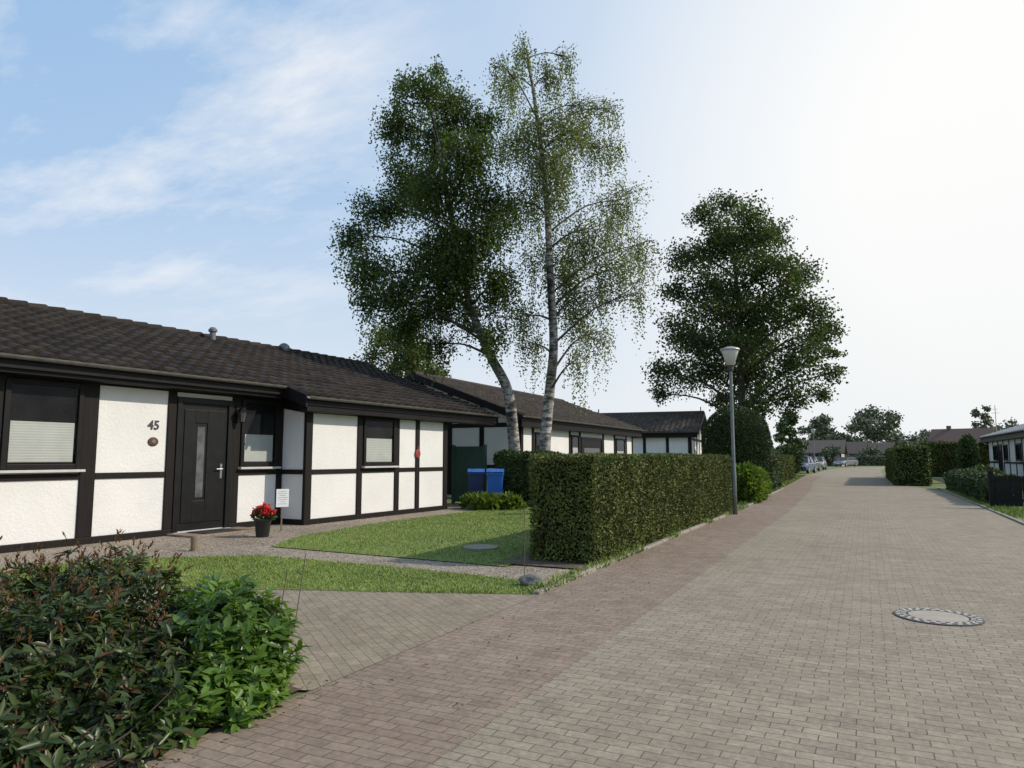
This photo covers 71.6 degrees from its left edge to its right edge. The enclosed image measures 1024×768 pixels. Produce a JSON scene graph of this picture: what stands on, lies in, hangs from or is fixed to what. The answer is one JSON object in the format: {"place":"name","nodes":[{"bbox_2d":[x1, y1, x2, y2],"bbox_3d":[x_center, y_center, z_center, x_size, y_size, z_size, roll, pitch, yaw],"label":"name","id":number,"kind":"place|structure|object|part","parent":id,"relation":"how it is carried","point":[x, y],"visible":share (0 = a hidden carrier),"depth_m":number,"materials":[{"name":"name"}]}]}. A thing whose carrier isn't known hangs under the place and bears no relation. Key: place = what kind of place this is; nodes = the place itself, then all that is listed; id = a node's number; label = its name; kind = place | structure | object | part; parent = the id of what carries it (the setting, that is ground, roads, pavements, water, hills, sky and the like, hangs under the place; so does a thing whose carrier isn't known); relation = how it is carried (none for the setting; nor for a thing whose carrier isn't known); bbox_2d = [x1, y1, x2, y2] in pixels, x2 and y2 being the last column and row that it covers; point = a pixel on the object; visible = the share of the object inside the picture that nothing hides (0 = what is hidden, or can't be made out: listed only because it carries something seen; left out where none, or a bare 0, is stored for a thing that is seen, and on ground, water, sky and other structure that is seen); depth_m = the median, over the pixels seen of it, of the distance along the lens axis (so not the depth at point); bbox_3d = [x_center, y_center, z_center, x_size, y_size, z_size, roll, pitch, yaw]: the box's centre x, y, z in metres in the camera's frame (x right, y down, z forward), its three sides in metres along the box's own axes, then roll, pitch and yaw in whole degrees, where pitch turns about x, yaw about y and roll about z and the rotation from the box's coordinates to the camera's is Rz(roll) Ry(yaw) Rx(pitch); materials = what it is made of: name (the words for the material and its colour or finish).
{"place":"outdoors","nodes":[
{"label":"outdoors","id":0,"kind":"place"},
{"bbox_2d":[36,684,299,767],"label":"planting soil","id":1,"kind":"structure","parent":0,"point":[293,689],"depth_m":3.28,"materials":[{"name":"brown soil"}]},
{"bbox_2d":[0,529,236,767],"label":"evergreen bush","id":2,"kind":"object","parent":1,"relation":"on","point":[76,668],"visible":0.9,"depth_m":3.51,"materials":[{"name":"green plant"}]},
{"bbox_2d":[112,572,311,749],"bbox_3d":[-1.708,1.519,4.200,1.013,0.753,1.671,2,-6,-18],"label":"young shrub","id":3,"kind":"object","parent":1,"relation":"on","point":[258,668],"visible":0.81,"depth_m":3.94,"materials":[{"name":"green plant"}]},
{"bbox_2d":[2,588,539,689],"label":"driveway","id":4,"kind":"structure","parent":0,"point":[343,633],"depth_m":6.03,"materials":[{"name":"brick"}]},
{"bbox_2d":[281,569,287,607],"bbox_3d":[-1.853,1.759,5.720,0.075,0.521,0.007,0,-6,0],"label":"metal rod","id":5,"kind":"object","parent":4,"relation":"on","point":[284,587],"visible":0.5,"depth_m":5.73,"materials":[{"name":"metal"}]},
{"bbox_2d":[294,553,305,628],"bbox_3d":[-1.725,1.704,5.769,0.085,0.641,0.008,3,-6,-24],"label":"metal rod","id":6,"kind":"object","parent":4,"relation":"on","point":[300,586],"visible":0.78,"depth_m":5.78,"materials":[{"name":"metal"}]},
{"bbox_2d":[0,554,553,593],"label":"front lawn","id":7,"kind":"structure","parent":0,"point":[370,583],"depth_m":8.22,"materials":[{"name":"green plant"}]},
{"bbox_2d":[88,583,533,594],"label":"grass tufts","id":8,"kind":"object","parent":7,"relation":"on","point":[448,591],"visible":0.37,"depth_m":7.32,"materials":[{"name":"green plant"}]},
{"bbox_2d":[524,507,524,574],"bbox_3d":[0.138,1.802,7.826,0.007,0.870,0.008,-3,-7,26],"label":"metal rod","id":9,"kind":"object","parent":7,"relation":"on","point":[524,540],"visible":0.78,"depth_m":7.83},
{"bbox_2d":[519,573,547,586],"bbox_3d":[0.236,2.129,7.695,0.346,0.152,0.257,-3,-7,26],"label":"stone","id":10,"kind":"object","parent":7,"relation":"on","point":[527,579],"visible":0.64,"depth_m":7.62,"materials":[{"name":"grey stone"}]},
{"bbox_2d":[272,507,536,565],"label":"side lawn","id":11,"kind":"structure","parent":0,"point":[434,548],"depth_m":11.89,"materials":[{"name":"green plant"}]},
{"bbox_2d":[463,544,497,550],"bbox_3d":[-0.479,2.503,10.867,0.540,0.038,0.540,-3,-7,26],"label":"concrete lid","id":12,"kind":"object","parent":11,"relation":"on","point":[478,547],"visible":0.98,"depth_m":10.76,"materials":[{"name":"grey concrete"}]},
{"bbox_2d":[129,476,821,767],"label":"pavement","id":13,"kind":"structure","parent":0,"point":[350,722],"depth_m":4.53,"materials":[{"name":"red brick"}]},
{"bbox_2d":[107,523,725,767],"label":"leaf litter","id":14,"kind":"object","parent":13,"relation":"on","point":[428,664],"visible":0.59,"depth_m":4.61,"materials":[{"name":"brown plant"}]},
{"bbox_2d":[524,500,758,593],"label":"grass tufts","id":15,"kind":"object","parent":13,"relation":"on","point":[537,586],"visible":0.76,"depth_m":8.80,"materials":[{"name":"green plant"}]},
{"bbox_2d":[720,347,739,514],"bbox_3d":[5.495,1.140,17.680,0.490,4.180,0.490,-3,-7,26],"label":"street lamp","id":16,"kind":"object","parent":13,"relation":"on","point":[730,354],"visible":1,"depth_m":17.68,"materials":[{"name":"metal"}]},
{"bbox_2d":[0,0,1023,447],"label":"sky","id":17,"kind":"structure","parent":0,"point":[179,164],"materials":[{"name":"blue"}]},
{"bbox_2d":[389,370,644,496],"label":"half timbered house","id":18,"kind":"structure","parent":0,"point":[576,432],"depth_m":26.50,"materials":[{"name":"paint"}]},
{"bbox_2d":[535,432,539,450],"bbox_3d":[1.040,2.299,25.563,0.080,1.100,1.000,-3,-7,26],"label":"window","id":19,"kind":"structure","parent":18,"relation":"in","point":[537,434],"depth_m":25.30,"materials":[{"name":"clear glass"}]},
{"bbox_2d":[571,435,579,454],"bbox_3d":[2.540,2.611,28.570,0.080,1.100,0.850,-3,-7,26],"label":"window","id":20,"kind":"structure","parent":18,"relation":"in","point":[575,439],"depth_m":28.62,"materials":[{"name":"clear glass"}]},
{"bbox_2d":[581,437,602,452],"bbox_3d":[3.414,3.390,30.270,0.070,2.200,2.600,-3,-7,26],"label":"window","id":21,"kind":"structure","parent":18,"relation":"in","point":[588,444],"depth_m":30.29,"materials":[{"name":"grey glass"}]},
{"bbox_2d":[615,438,624,453],"bbox_3d":[5.164,3.156,33.827,0.080,1.100,1.350,-3,-7,26],"label":"window","id":22,"kind":"structure","parent":18,"relation":"in","point":[620,443],"depth_m":33.85,"materials":[{"name":"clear glass"}]},
{"bbox_2d":[110,466,977,767],"bbox_3d":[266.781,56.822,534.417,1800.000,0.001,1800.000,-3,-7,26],"label":"ground","id":23,"kind":"structure","parent":0,"point":[938,482],"depth_m":32.30,"materials":[{"name":"brown soil"}]},
{"bbox_2d":[0,297,501,553],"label":"half timbered house","id":24,"kind":"structure","parent":23,"relation":"on","point":[110,425],"depth_m":13.61,"materials":[{"name":"paint"}]},
{"bbox_2d":[0,377,85,472],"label":"window","id":25,"kind":"structure","parent":24,"relation":"in","point":[42,425],"depth_m":10.97,"materials":[{"name":"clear glass"}]},
{"bbox_2d":[171,396,233,533],"bbox_3d":[-5.839,1.536,13.452,0.130,2.520,1.240,-3,-7,29],"label":"door","id":26,"kind":"structure","parent":24,"relation":"in","point":[204,427],"depth_m":13.43,"materials":[{"name":"black wood"}]},
{"bbox_2d":[238,398,280,468],"bbox_3d":[-5.188,1.034,14.647,0.150,1.425,1.040,-3,-7,29],"label":"window","id":27,"kind":"structure","parent":24,"relation":"in","point":[259,433],"depth_m":14.67,"materials":[{"name":"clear glass"}]},
{"bbox_2d":[362,417,398,467],"bbox_3d":[-3.130,1.401,16.900,0.150,1.180,1.260,-3,-7,29],"label":"window","id":28,"kind":"structure","parent":24,"relation":"in","point":[379,434],"depth_m":16.90,"materials":[{"name":"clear glass"}]},
{"bbox_2d":[0,504,579,580],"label":"footpath","id":29,"kind":"structure","parent":23,"relation":"on","point":[332,555],"depth_m":10.59,"materials":[{"name":"grey concrete"}]},
{"bbox_2d":[190,536,198,550],"bbox_3d":[-4.772,2.398,10.663,0.110,0.230,0.110,-3,-7,26],"label":"wooden peg","id":30,"kind":"object","parent":29,"relation":"on","point":[194,543],"visible":1,"depth_m":10.62,"materials":[{"name":"brown wood"}]},
{"bbox_2d":[166,527,254,537],"bbox_3d":[-5.515,2.757,13.211,0.820,0.040,1.580,-3,-7,29],"label":"doorstep","id":31,"kind":"object","parent":29,"relation":"on","point":[243,530],"visible":0.55,"depth_m":12.78,"materials":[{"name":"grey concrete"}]},
{"bbox_2d":[187,528,241,533],"bbox_3d":[-5.494,2.719,13.123,0.500,0.014,0.800,-3,-7,29],"label":"doormat","id":32,"kind":"object","parent":31,"relation":"on","point":[214,531],"visible":1,"depth_m":13.03,"materials":[{"name":"rubber"}]},
{"bbox_2d":[250,502,277,537],"bbox_3d":[-4.410,2.403,12.572,0.483,0.612,0.473,-3,-7,26],"label":"flower pot","id":33,"kind":"object","parent":29,"relation":"on","point":[262,524],"visible":1,"depth_m":12.48,"materials":[{"name":"black plastic"}]},
{"bbox_2d":[276,489,288,530],"bbox_3d":[-4.396,2.411,13.557,0.240,0.800,0.038,4,-7,-33],"label":"garden sign","id":34,"kind":"object","parent":29,"relation":"on","point":[282,498],"visible":1,"depth_m":13.56,"materials":[{"name":"white wood"}]},
{"bbox_2d":[456,490,527,510],"bbox_3d":[-0.585,3.204,19.175,2.152,0.715,1.319,-3,-7,26],"label":"plant","id":35,"kind":"object","parent":29,"relation":"on","point":[485,500],"visible":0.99,"depth_m":18.91,"materials":[{"name":"green plant"}]},
{"bbox_2d":[349,313,451,377],"bbox_3d":[-5.882,0.576,39.674,4.748,9.948,5.221,-3,-7,26],"label":"garden tree","id":36,"kind":"object","parent":23,"relation":"on","point":[395,366],"visible":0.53,"depth_m":39.03,"materials":[{"name":"green plant"}]},
{"bbox_2d":[326,54,533,450],"bbox_3d":[-2.694,-3.505,22.621,4.941,14.584,7.427,5,-8,-41],"label":"birch tree","id":37,"kind":"object","parent":23,"relation":"on","point":[455,244],"visible":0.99,"depth_m":22.00,"materials":[{"name":"green plant"}]},
{"bbox_2d":[451,445,486,503],"bbox_3d":[-1.306,2.745,21.581,1.180,1.790,0.100,-3,-7,26],"label":"board screen","id":38,"kind":"object","parent":23,"relation":"on","point":[465,459],"visible":0.57,"depth_m":21.63,"materials":[{"name":"green wood"}]},
{"bbox_2d":[467,469,484,492],"bbox_3d":[-1.046,2.995,20.558,0.492,1.078,0.715,0,-6,-4],"label":"wheelie bin","id":39,"kind":"object","parent":23,"relation":"on","point":[476,479],"visible":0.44,"depth_m":20.27,"materials":[{"name":"blue plastic"}]},
{"bbox_2d":[486,469,503,494],"bbox_3d":[-0.479,2.989,20.502,0.492,1.078,0.715,0,-6,2],"label":"wheelie bin","id":40,"kind":"object","parent":23,"relation":"on","point":[495,477],"visible":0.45,"depth_m":20.21,"materials":[{"name":"blue plastic"}]},
{"bbox_2d":[492,449,564,505],"bbox_3d":[0.494,2.761,20.885,2.296,1.772,0.880,-3,-7,26],"label":"clipped hedge","id":41,"kind":"object","parent":23,"relation":"on","point":[513,464],"visible":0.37,"depth_m":20.80,"materials":[{"name":"green plant"}]},
{"bbox_2d":[479,25,665,450],"bbox_3d":[2.040,-3.773,22.400,6.035,15.037,5.109,1,-6,-5],"label":"birch tree","id":42,"kind":"object","parent":23,"relation":"on","point":[543,170],"visible":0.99,"depth_m":22.18,"materials":[{"name":"green plant"}]},
{"bbox_2d":[494,515,717,568],"bbox_3d":[2.921,2.857,14.212,1.400,0.001,11.550,-3,-7,26],"label":"planting bed","id":43,"kind":"object","parent":23,"relation":"on","point":[528,561],"visible":0.2,"depth_m":9.36,"materials":[{"name":"soil"}]},
{"bbox_2d":[527,452,732,563],"bbox_3d":[3.006,2.135,14.135,1.152,1.568,10.690,-3,-7,26],"label":"clipped hedge","id":44,"kind":"object","parent":43,"relation":"on","point":[593,507],"visible":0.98,"depth_m":9.99,"materials":[{"name":"green plant"}]},
{"bbox_2d":[532,487,783,593],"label":"kerb","id":45,"kind":"structure","parent":23,"relation":"on","point":[646,547],"depth_m":10.13,"materials":[{"name":"concrete"}]},
{"bbox_2d":[700,404,773,495],"bbox_3d":[8.197,2.446,25.951,2.598,3.429,2.608,-3,-7,26],"label":"domed yew","id":46,"kind":"object","parent":23,"relation":"on","point":[753,441],"visible":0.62,"depth_m":25.18,"materials":[{"name":"green plant"}]},
{"bbox_2d":[640,187,849,420],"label":"broadleaf tree","id":47,"kind":"object","parent":23,"relation":"on","point":[728,310],"visible":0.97,"depth_m":44.60,"materials":[{"name":"green plant"}]},
{"bbox_2d":[731,460,772,503],"bbox_3d":[7.665,3.173,22.849,1.346,1.500,3.513,-3,-7,26],"label":"shrub","id":48,"kind":"object","parent":23,"relation":"on","point":[754,482],"visible":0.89,"depth_m":21.60,"materials":[{"name":"green plant"}]},
{"bbox_2d":[737,474,803,504],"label":"grass tufts","id":49,"kind":"object","parent":23,"relation":"on","point":[788,482],"visible":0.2,"depth_m":36.66,"materials":[{"name":"green plant"}]},
{"bbox_2d":[768,448,782,490],"bbox_3d":[10.754,3.708,31.014,1.583,1.953,5.772,-3,-7,26],"label":"clipped hedge","id":50,"kind":"object","parent":23,"relation":"on","point":[777,466],"visible":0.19,"depth_m":31.55,"materials":[{"name":"green plant"}]},
{"bbox_2d":[780,454,796,481],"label":"clipped hedge","id":51,"kind":"object","parent":23,"relation":"on","point":[788,469],"visible":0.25,"depth_m":42.16,"materials":[{"name":"green plant"}]},
{"bbox_2d":[772,408,806,452],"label":"distant tree","id":52,"kind":"object","parent":23,"relation":"on","point":[783,428],"visible":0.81,"depth_m":94.46,"materials":[{"name":"green plant"}]},
{"bbox_2d":[775,444,804,472],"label":"shrub","id":53,"kind":"object","parent":23,"relation":"on","point":[785,449],"visible":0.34,"depth_m":62.57,"materials":[{"name":"green plant"}]},
{"bbox_2d":[800,436,811,454],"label":"distant tree","id":54,"kind":"object","parent":23,"relation":"on","point":[806,443],"visible":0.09,"depth_m":98.75,"materials":[{"name":"green plant"}]},
{"bbox_2d":[797,457,815,472],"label":"parked car","id":55,"kind":"object","parent":23,"relation":"on","point":[809,463],"visible":0.46,"depth_m":63.77,"materials":[{"name":"blue paint"}]},
{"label":"windows","id":56,"kind":"part","parent":55,"relation":"part of","materials":[{"name":"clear glass"}]},
{"bbox_2d":[811,429,815,459],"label":"street lamp","id":57,"kind":"object","parent":23,"relation":"on","point":[813,431],"visible":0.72,"depth_m":68.92,"materials":[{"name":"metal"}]},
{"bbox_2d":[813,457,819,470],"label":"parked car","id":58,"kind":"object","parent":23,"relation":"on","point":[817,461],"visible":0.3,"depth_m":73.81,"materials":[{"name":"grey paint"}]},
{"bbox_2d":[797,413,837,439],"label":"distant tree","id":59,"kind":"object","parent":23,"relation":"on","point":[820,424],"visible":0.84,"depth_m":149.61,"materials":[{"name":"green plant"}]},
{"bbox_2d":[817,457,826,469],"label":"parked car","id":60,"kind":"object","parent":23,"relation":"on","point":[823,464],"visible":0.47,"depth_m":82.34,"materials":[{"name":"silver paint"}]},
{"bbox_2d":[818,445,840,465],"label":"distant tree","id":61,"kind":"object","parent":23,"relation":"on","point":[827,452],"visible":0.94,"depth_m":113.96,"materials":[{"name":"green plant"}]},
{"bbox_2d":[833,457,857,466],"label":"parked car","id":62,"kind":"object","parent":23,"relation":"on","point":[845,461],"visible":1,"depth_m":111.08,"materials":[{"name":"paint"}]},
{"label":"windows","id":63,"kind":"part","parent":62,"relation":"part of","materials":[{"name":"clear glass"}]},
{"bbox_2d":[832,431,859,441],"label":"distant tree","id":64,"kind":"object","parent":23,"relation":"on","point":[846,437],"visible":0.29,"depth_m":179.10,"materials":[{"name":"green plant"}]},
{"bbox_2d":[845,442,867,455],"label":"distant house","id":65,"kind":"structure","parent":23,"relation":"on","point":[853,448],"depth_m":146.20,"materials":[{"name":"paint"}]},
{"bbox_2d":[845,455,884,465],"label":"clipped hedge","id":66,"kind":"object","parent":23,"relation":"on","point":[873,460],"visible":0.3,"depth_m":120.92,"materials":[{"name":"green plant"}]},
{"bbox_2d":[858,445,881,455],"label":"distant tree","id":67,"kind":"object","parent":23,"relation":"on","point":[870,451],"visible":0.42,"depth_m":138.92,"materials":[{"name":"green plant"}]},
{"bbox_2d":[841,404,904,441],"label":"distant tree","id":68,"kind":"object","parent":23,"relation":"on","point":[871,432],"visible":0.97,"depth_m":198.03,"materials":[{"name":"green plant"}]},
{"bbox_2d":[884,444,932,485],"bbox_3d":[23.498,4.790,42.502,1.915,2.207,16.798,-3,-7,26],"label":"clipped hedge","id":69,"kind":"object","parent":23,"relation":"on","point":[907,465],"visible":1,"depth_m":35.28,"materials":[{"name":"green plant"}]},
{"bbox_2d":[887,428,929,444],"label":"distant tree","id":70,"kind":"object","parent":23,"relation":"on","point":[902,440],"visible":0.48,"depth_m":228.32,"materials":[{"name":"green plant"}]},
{"bbox_2d":[914,428,930,441],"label":"distant tree","id":71,"kind":"object","parent":23,"relation":"on","point":[923,433],"visible":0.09,"depth_m":240.61,"materials":[{"name":"green plant"}]},
{"bbox_2d":[918,440,988,476],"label":"clipped hedge","id":72,"kind":"object","parent":23,"relation":"on","point":[943,455],"visible":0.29,"depth_m":51.66,"materials":[{"name":"green plant"}]},
{"bbox_2d":[928,426,994,441],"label":"distant house","id":73,"kind":"structure","parent":23,"relation":"on","point":[948,433],"depth_m":117.33,"materials":[{"name":"red tile"}]},
{"bbox_2d":[954,433,981,468],"bbox_3d":[24.922,4.061,38.758,1.317,2.929,1.362,-3,-7,26],"label":"shrub","id":74,"kind":"object","parent":23,"relation":"on","point":[967,452],"visible":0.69,"depth_m":38.56,"materials":[{"name":"green plant"}]},
{"bbox_2d":[935,487,1023,521],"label":"verge","id":75,"kind":"structure","parent":23,"relation":"on","point":[944,488],"depth_m":19.86,"materials":[{"name":"green plant"}]},
{"bbox_2d":[943,468,1023,505],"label":"clipped hedge","id":76,"kind":"object","parent":75,"relation":"on","point":[973,483],"visible":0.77,"depth_m":24.94,"materials":[{"name":"green plant"}]},
{"bbox_2d":[987,469,1023,505],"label":"fence","id":77,"kind":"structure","parent":75,"relation":"on","point":[1007,485],"depth_m":19.49,"materials":[{"name":"black wood"}]},
{"bbox_2d":[939,488,1023,524],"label":"kerb","id":78,"kind":"structure","parent":23,"relation":"on","point":[1004,515],"depth_m":19.06,"materials":[{"name":"concrete"}]},
{"bbox_2d":[970,404,993,427],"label":"distant tree","id":79,"kind":"object","parent":23,"relation":"on","point":[985,416],"visible":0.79,"depth_m":139.50,"materials":[{"name":"green plant"}]},
{"bbox_2d":[964,464,1004,474],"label":"shrub","id":80,"kind":"object","parent":23,"relation":"on","point":[984,468],"visible":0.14,"depth_m":32.80,"materials":[{"name":"green plant"}]},
{"bbox_2d":[988,417,1018,431],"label":"distant tree","id":81,"kind":"object","parent":23,"relation":"on","point":[1007,426],"visible":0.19,"depth_m":158.41,"materials":[{"name":"green plant"}]},
{"bbox_2d":[598,407,706,453],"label":"half timbered house","id":82,"kind":"structure","parent":0,"point":[674,432],"depth_m":44.02,"materials":[{"name":"paint"}]},
{"bbox_2d":[424,467,1023,767],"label":"road","id":83,"kind":"structure","parent":0,"point":[789,639],"depth_m":4.85,"materials":[{"name":"brick"}]},
{"bbox_2d":[893,608,984,626],"bbox_3d":[3.738,2.044,6.228,0.690,0.019,0.690,-3,-7,26],"label":"manhole cover","id":84,"kind":"object","parent":83,"relation":"on","point":[941,617],"visible":1,"depth_m":6.17,"materials":[{"name":"metal"}]},
{"bbox_2d":[801,437,847,465],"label":"distant house","id":85,"kind":"structure","parent":0,"point":[819,445],"depth_m":116.74,"materials":[{"name":"grey tile"}]},
{"bbox_2d":[866,440,894,455],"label":"distant house","id":86,"kind":"structure","parent":0,"point":[882,446],"depth_m":167.43,"materials":[{"name":"grey tile"}]},
{"bbox_2d":[979,424,1023,476],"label":"half timbered house","id":87,"kind":"structure","parent":0,"point":[1005,450],"depth_m":42.81,"materials":[{"name":"paint"}]},
{"bbox_2d":[993,445,997,460],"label":"window","id":88,"kind":"structure","parent":87,"relation":"in","point":[995,452],"depth_m":46.97,"materials":[{"name":"black glass"}]},
{"bbox_2d":[998,444,1003,472],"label":"door","id":89,"kind":"structure","parent":87,"relation":"in","point":[999,445],"depth_m":45.10,"materials":[{"name":"black glass"}]},
{"bbox_2d":[1003,444,1008,461],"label":"window","id":90,"kind":"structure","parent":87,"relation":"in","point":[1005,447],"depth_m":43.41,"materials":[{"name":"black glass"}]},
{"bbox_2d":[1015,443,1022,461],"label":"window","id":91,"kind":"structure","parent":87,"relation":"in","point":[1017,445],"depth_m":39.82,"materials":[{"name":"black glass"}]}
]}

